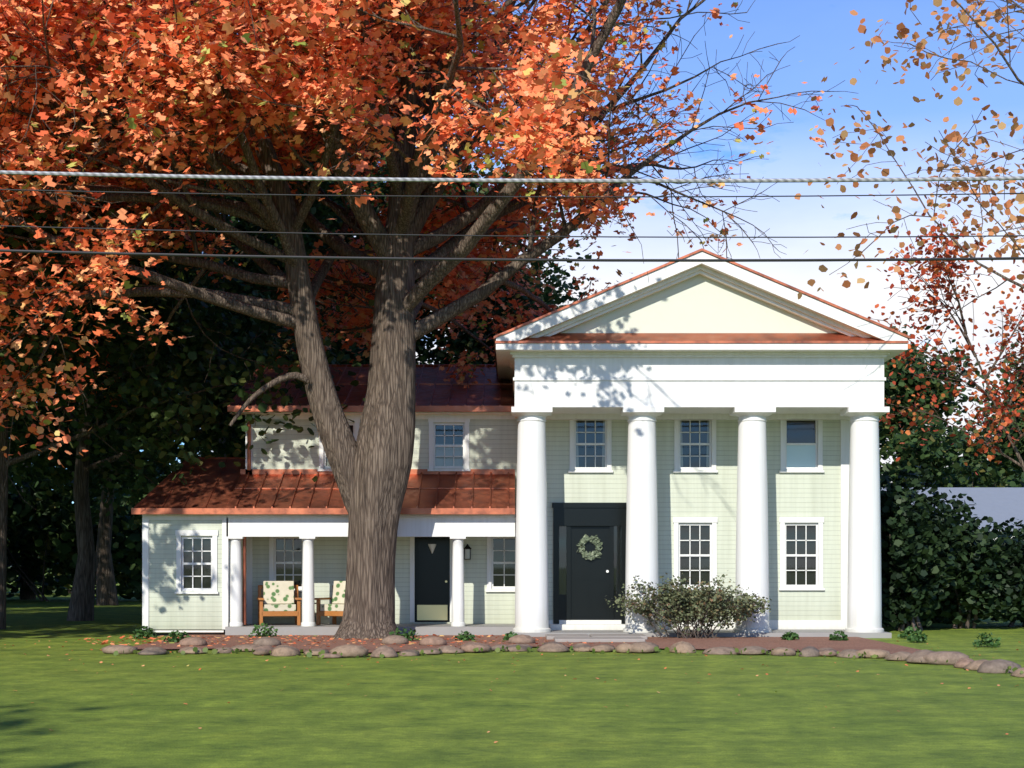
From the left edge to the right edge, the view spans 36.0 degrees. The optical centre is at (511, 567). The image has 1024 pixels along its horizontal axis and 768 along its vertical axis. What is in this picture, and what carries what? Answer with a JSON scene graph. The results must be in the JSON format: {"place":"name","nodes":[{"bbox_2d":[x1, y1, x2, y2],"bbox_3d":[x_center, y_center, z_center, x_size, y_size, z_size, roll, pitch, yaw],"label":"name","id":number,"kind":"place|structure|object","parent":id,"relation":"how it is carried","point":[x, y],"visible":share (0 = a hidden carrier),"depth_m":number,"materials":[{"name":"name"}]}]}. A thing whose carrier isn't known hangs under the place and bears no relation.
{"place":"outdoors","nodes":[
{"label":"outdoors","id":0,"kind":"place"},
{"bbox_2d":[0,354,90,466],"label":"orange tree","id":1,"kind":"object","parent":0,"point":[48,418],"depth_m":32.62,"materials":[{"name":"orange plant"}]},
{"bbox_2d":[0,573,1023,767],"bbox_3d":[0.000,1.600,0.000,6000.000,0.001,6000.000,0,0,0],"label":"lawn","id":2,"kind":"structure","parent":0,"point":[444,710],"depth_m":17.96,"materials":[{"name":"green plant"}]},
{"bbox_2d":[6,550,70,592],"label":"understory","id":3,"kind":"object","parent":2,"relation":"on","point":[15,585],"visible":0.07,"depth_m":90.13,"materials":[{"name":"green plant"}]},
{"bbox_2d":[6,457,141,600],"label":"understory","id":4,"kind":"object","parent":2,"relation":"on","point":[24,536],"depth_m":72.49,"materials":[{"name":"green plant"}]},
{"bbox_2d":[7,448,178,592],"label":"understory","id":5,"kind":"object","parent":2,"relation":"on","point":[67,585],"depth_m":94.80,"materials":[{"name":"green plant"}]},
{"bbox_2d":[9,333,212,599],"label":"tree","id":6,"kind":"object","parent":2,"relation":"on","point":[116,491],"depth_m":80.35,"materials":[{"name":"plant"}]},
{"bbox_2d":[8,247,215,521],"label":"tree","id":7,"kind":"object","parent":2,"relation":"on","point":[62,459],"depth_m":50.85,"materials":[{"name":"plant"}]},
{"bbox_2d":[8,189,247,605],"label":"tree","id":8,"kind":"object","parent":2,"relation":"on","point":[106,592],"depth_m":65.71,"materials":[{"name":"green plant"}]},
{"bbox_2d":[4,7,363,620],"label":"tree","id":9,"kind":"object","parent":2,"relation":"on","point":[224,448],"depth_m":46.81,"materials":[{"name":"plant"}]},
{"bbox_2d":[0,0,373,629],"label":"tree","id":10,"kind":"object","parent":2,"relation":"on","point":[145,422],"depth_m":38.61,"materials":[{"name":"plant"}]},
{"bbox_2d":[8,29,429,536],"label":"tree","id":11,"kind":"object","parent":2,"relation":"on","point":[229,328],"depth_m":50.84,"materials":[{"name":"plant"}]},
{"bbox_2d":[165,133,446,456],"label":"tree","id":12,"kind":"object","parent":2,"relation":"on","point":[246,228],"depth_m":57.33,"materials":[{"name":"plant"}]},
{"bbox_2d":[0,0,853,638],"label":"maple tree","id":13,"kind":"object","parent":2,"relation":"on","point":[208,108],"depth_m":34.61,"materials":[{"name":"orange plant"}]},
{"bbox_2d":[0,0,625,395],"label":"maple leaves","id":14,"kind":"object","parent":13,"relation":"attached to","point":[557,86],"visible":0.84,"depth_m":29.80,"materials":[{"name":"orange plant"}]},
{"bbox_2d":[335,114,593,363],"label":"tree","id":15,"kind":"object","parent":2,"relation":"on","point":[468,342],"depth_m":54.93,"materials":[{"name":"plant"}]},
{"bbox_2d":[4,640,1017,742],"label":"lawn litter leaves","id":16,"kind":"object","parent":2,"relation":"on","point":[497,678],"visible":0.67,"depth_m":24.67,"materials":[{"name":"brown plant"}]},
{"bbox_2d":[131,248,909,637],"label":"house","id":17,"kind":"structure","parent":2,"relation":"on","point":[577,464],"depth_m":36.67,"materials":[{"name":"white wood"}]},
{"bbox_2d":[257,581,301,624],"bbox_3d":[-5.545,0.855,37.526,1.010,1.049,0.850,0,0,-12],"label":"porch armchair","id":18,"kind":"object","parent":17,"relation":"on","point":[278,598],"visible":0.98,"depth_m":37.61,"materials":[{"name":"white fabric"}]},
{"bbox_2d":[314,581,345,624],"bbox_3d":[-4.061,0.855,37.577,1.010,1.049,0.850,0,0,25],"label":"porch armchair","id":19,"kind":"object","parent":17,"relation":"on","point":[334,608],"visible":0.48,"depth_m":37.44,"materials":[{"name":"white fabric"}]},
{"bbox_2d":[464,544,470,559],"bbox_3d":[-1.080,-0.370,38.175,0.220,0.380,0.250,0,0,0],"label":"porch lantern","id":20,"kind":"object","parent":17,"relation":"attached to","point":[467,552],"visible":0.99,"depth_m":38.10,"materials":[{"name":"black paint"}]},
{"bbox_2d":[57,435,1023,536],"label":"treeline leaves","id":21,"kind":"object","parent":2,"relation":"on","point":[960,460],"depth_m":157.06,"materials":[{"name":"plant"}]},
{"bbox_2d":[133,635,974,660],"bbox_3d":[0.127,1.570,31.032,15.313,0.001,15.937,0,0,0],"label":"mulch bed","id":22,"kind":"object","parent":2,"relation":"on","point":[801,643],"visible":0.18,"depth_m":32.39,"materials":[{"name":"brown soil"}]},
{"bbox_2d":[76,634,624,647],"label":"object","id":23,"kind":"object","parent":22,"relation":"on","point":[106,641],"visible":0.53,"depth_m":33.54,"materials":[{"name":"brown plant"}]},
{"bbox_2d":[133,623,1000,646],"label":"small plants","id":24,"kind":"object","parent":22,"relation":"on","point":[147,632],"visible":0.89,"depth_m":33.74,"materials":[{"name":"green plant"}]},
{"bbox_2d":[545,634,647,641],"bbox_3d":[1.850,1.549,34.210,2.200,0.102,2.420,0,0,0],"label":"doorstep","id":25,"kind":"object","parent":22,"relation":"on","point":[599,637],"visible":0.88,"depth_m":33.67,"materials":[{"name":"white concrete"}]},
{"bbox_2d":[606,573,771,638],"bbox_3d":[3.941,0.831,34.998,3.762,1.559,2.335,0,0,0],"label":"barberry shrub","id":26,"kind":"object","parent":22,"relation":"on","point":[697,603],"depth_m":34.67,"materials":[{"name":"green plant"}]},
{"bbox_2d":[101,634,1023,676],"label":"stone border","id":27,"kind":"object","parent":2,"relation":"on","point":[261,646],"visible":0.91,"depth_m":28.64,"materials":[{"name":"stone"}]},
{"bbox_2d":[113,645,1022,673],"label":"tuft leaves","id":28,"kind":"object","parent":2,"relation":"on","point":[309,653],"visible":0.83,"depth_m":28.71,"materials":[{"name":"plant"}]},
{"bbox_2d":[880,466,935,486],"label":"tree","id":29,"kind":"object","parent":2,"relation":"on","point":[905,476],"depth_m":95.08,"materials":[{"name":"green plant"}]},
{"bbox_2d":[880,459,957,630],"bbox_3d":[9.949,-0.545,39.423,2.266,4.332,3.338,0,0,0],"label":"bush","id":30,"kind":"object","parent":2,"relation":"on","point":[919,537],"depth_m":38.97,"materials":[{"name":"green plant"}]},
{"bbox_2d":[882,511,966,625],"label":"bush","id":31,"kind":"object","parent":2,"relation":"on","point":[882,570],"depth_m":42.57,"materials":[{"name":"green plant"}]},
{"bbox_2d":[868,203,1023,474],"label":"red tree","id":32,"kind":"object","parent":2,"relation":"on","point":[936,273],"depth_m":39.93,"materials":[{"name":"plant"}]},
{"bbox_2d":[879,324,1023,486],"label":"tree","id":33,"kind":"object","parent":2,"relation":"on","point":[933,455],"depth_m":99.93,"materials":[{"name":"green plant"}]},
{"bbox_2d":[881,490,1023,628],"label":"bush","id":34,"kind":"object","parent":2,"relation":"on","point":[987,567],"depth_m":40.01,"materials":[{"name":"green plant"}]},
{"bbox_2d":[934,601,992,621],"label":"bush","id":35,"kind":"object","parent":2,"relation":"on","point":[979,612],"depth_m":45.03,"materials":[{"name":"green plant"}]},
{"bbox_2d":[935,326,1023,486],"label":"tree","id":36,"kind":"object","parent":2,"relation":"on","point":[1019,445],"depth_m":105.62,"materials":[{"name":"orange plant"}]},
{"bbox_2d":[975,517,1023,541],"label":"bush","id":37,"kind":"object","parent":2,"relation":"on","point":[1011,526],"visible":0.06,"depth_m":43.82,"materials":[{"name":"green plant"}]},
{"bbox_2d":[983,534,1023,626],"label":"bush","id":38,"kind":"object","parent":2,"relation":"on","point":[1019,617],"depth_m":41.76,"materials":[{"name":"green plant"}]},
{"bbox_2d":[0,170,1023,261],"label":"utility wires","id":39,"kind":"object","parent":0,"point":[508,180],"visible":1,"depth_m":19.99,"materials":[{"name":"black"}]},
{"bbox_2d":[16,0,1023,503],"label":"sky","id":40,"kind":"structure","parent":0,"point":[827,30],"materials":[{"name":"blue"}]},
{"bbox_2d":[794,0,1023,350],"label":"tree","id":41,"kind":"object","parent":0,"point":[953,136],"depth_m":32.11,"materials":[{"name":"orange plant"}]},
{"bbox_2d":[882,487,1023,537],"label":"neighboring building","id":42,"kind":"structure","parent":0,"point":[999,505],"depth_m":87.12,"materials":[{"name":"grey"}]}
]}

